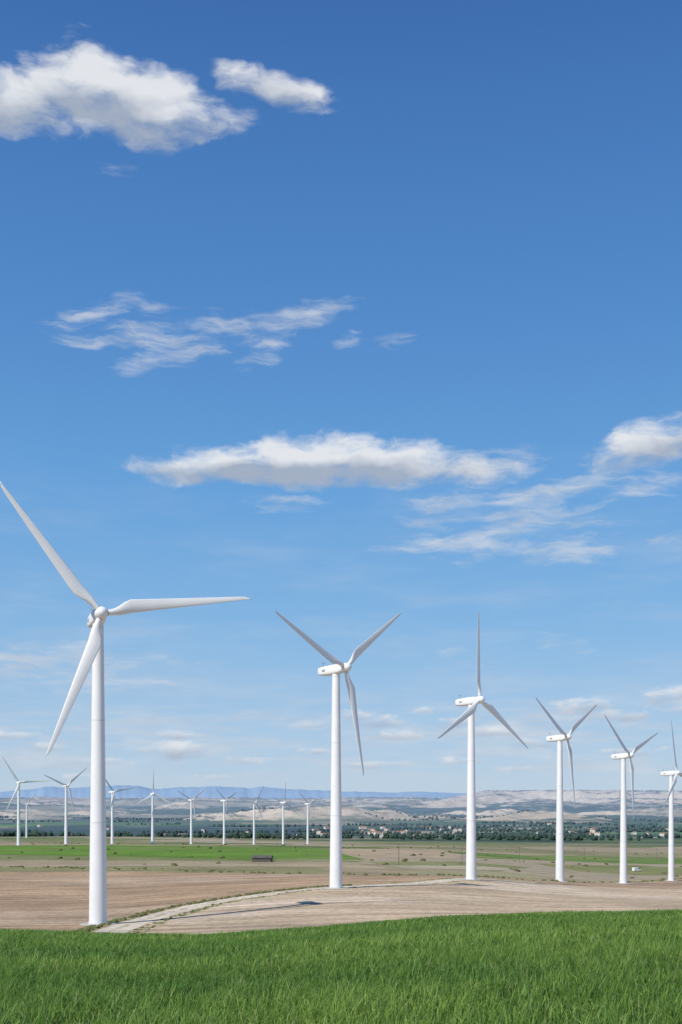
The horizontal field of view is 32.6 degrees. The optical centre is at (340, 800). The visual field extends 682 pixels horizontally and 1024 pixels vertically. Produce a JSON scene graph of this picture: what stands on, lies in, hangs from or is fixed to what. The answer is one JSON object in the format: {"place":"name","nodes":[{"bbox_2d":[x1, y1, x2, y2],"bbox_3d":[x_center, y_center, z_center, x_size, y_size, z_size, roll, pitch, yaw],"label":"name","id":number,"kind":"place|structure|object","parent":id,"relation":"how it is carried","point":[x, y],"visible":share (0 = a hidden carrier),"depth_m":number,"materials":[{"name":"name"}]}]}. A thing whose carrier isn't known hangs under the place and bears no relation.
{"place":"outdoors","nodes":[
{"label":"outdoors","id":0,"kind":"place"},
{"bbox_2d":[0,785,466,798],"bbox_3d":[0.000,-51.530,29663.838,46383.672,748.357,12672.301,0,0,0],"label":"mountain range","id":1,"kind":"structure","parent":0,"point":[190,792],"depth_m":32260.87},
{"bbox_2d":[0,790,681,1023],"bbox_3d":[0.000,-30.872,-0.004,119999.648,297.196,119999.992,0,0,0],"label":"ground","id":2,"kind":"structure","parent":0,"point":[50,898],"depth_m":504.00,"materials":[{"name":"soil"}]},
{"bbox_2d":[12,792,36,837],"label":"wind turbine","id":3,"kind":"object","parent":2,"relation":"on","point":[26,814],"visible":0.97,"depth_m":1574.00,"materials":[{"name":"white paint"}]},
{"bbox_2d":[2,756,49,844],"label":"wind turbine","id":4,"kind":"object","parent":2,"relation":"on","point":[17,790],"visible":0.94,"depth_m":839.00,"materials":[{"name":"white paint"}]},
{"bbox_2d":[45,767,87,843],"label":"wind turbine","id":5,"kind":"object","parent":2,"relation":"on","point":[66,817],"visible":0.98,"depth_m":899.02,"materials":[{"name":"white paint"}]},
{"bbox_2d":[106,780,132,843],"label":"wind turbine","id":6,"kind":"object","parent":2,"relation":"on","point":[112,820],"visible":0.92,"depth_m":1015.01,"materials":[{"name":"white paint"}]},
{"bbox_2d":[0,482,249,925],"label":"wind turbine","id":7,"kind":"object","parent":2,"relation":"on","point":[93,655],"visible":0.94,"depth_m":169.94,"materials":[{"name":"white paint"}]},
{"bbox_2d":[134,769,173,843],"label":"wind turbine","id":8,"kind":"object","parent":2,"relation":"on","point":[152,822],"visible":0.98,"depth_m":1049.07,"materials":[{"name":"white paint"}]},
{"bbox_2d":[177,788,205,843],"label":"wind turbine","id":9,"kind":"object","parent":2,"relation":"on","point":[190,800],"visible":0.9,"depth_m":1189.02,"materials":[{"name":"white paint"}]},
{"bbox_2d":[216,788,236,843],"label":"wind turbine","id":10,"kind":"object","parent":2,"relation":"on","point":[223,801],"visible":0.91,"depth_m":1209.05,"materials":[{"name":"white paint"}]},
{"bbox_2d":[242,786,263,843],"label":"wind turbine","id":11,"kind":"object","parent":2,"relation":"on","point":[251,802],"visible":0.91,"depth_m":1259.12,"materials":[{"name":"white paint"}]},
{"bbox_2d":[251,855,272,861],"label":"farm shed","id":12,"kind":"structure","parent":2,"relation":"on","point":[262,858],"depth_m":495.79,"materials":[{"name":"grey metal"}]},
{"bbox_2d":[274,784,294,843],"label":"wind turbine","id":13,"kind":"object","parent":2,"relation":"on","point":[282,803],"visible":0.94,"depth_m":1259.13,"materials":[{"name":"white paint"}]},
{"bbox_2d":[298,791,322,843],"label":"wind turbine","id":14,"kind":"object","parent":2,"relation":"on","point":[308,811],"visible":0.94,"depth_m":1311.02,"materials":[{"name":"white paint"}]},
{"bbox_2d":[275,610,401,888],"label":"wind turbine","id":15,"kind":"object","parent":2,"relation":"on","point":[336,669],"visible":0.99,"depth_m":239.04,"materials":[{"name":"white paint"}]},
{"bbox_2d":[0,908,681,1023],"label":"grass","id":16,"kind":"structure","parent":2,"relation":"on","point":[463,961],"depth_m":16.19,"materials":[{"name":"green plant"}]},
{"bbox_2d":[0,807,681,840],"bbox_3d":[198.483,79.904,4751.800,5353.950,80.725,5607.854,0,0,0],"label":"distant trees","id":17,"kind":"object","parent":2,"relation":"on","point":[521,834],"visible":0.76,"depth_m":3316.28,"materials":[{"name":"green plant"}]},
{"bbox_2d":[0,842,681,933],"bbox_3d":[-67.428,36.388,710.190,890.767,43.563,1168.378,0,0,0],"label":"scrub bushes","id":18,"kind":"object","parent":2,"relation":"on","point":[93,927],"visible":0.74,"depth_m":334.89,"materials":[{"name":"green plant"}]},
{"bbox_2d":[438,612,527,880],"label":"wind turbine","id":19,"kind":"object","parent":2,"relation":"on","point":[471,703],"visible":0.98,"depth_m":293.06,"materials":[{"name":"white paint"}]},
{"bbox_2d":[536,698,596,881],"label":"wind turbine","id":20,"kind":"object","parent":2,"relation":"on","point":[558,739],"visible":0.97,"depth_m":365.07,"materials":[{"name":"white paint"}]},
{"bbox_2d":[604,714,657,883],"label":"wind turbine","id":21,"kind":"object","parent":2,"relation":"on","point":[623,757],"visible":0.98,"depth_m":411.07,"materials":[{"name":"white paint"}]},
{"bbox_2d":[632,867,640,870],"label":"parked van","id":22,"kind":"object","parent":2,"relation":"on","point":[636,869],"visible":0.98,"depth_m":635.05,"materials":[{"name":"white paint"}]},
{"bbox_2d":[661,720,681,880],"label":"wind turbine","id":23,"kind":"object","parent":2,"relation":"on","point":[672,782],"visible":0.97,"depth_m":487.04,"materials":[{"name":"white paint"}]},
{"bbox_2d":[0,0,681,792],"label":"sky","id":24,"kind":"structure","parent":0,"point":[340,318],"materials":[{"name":"blue"}]}
]}

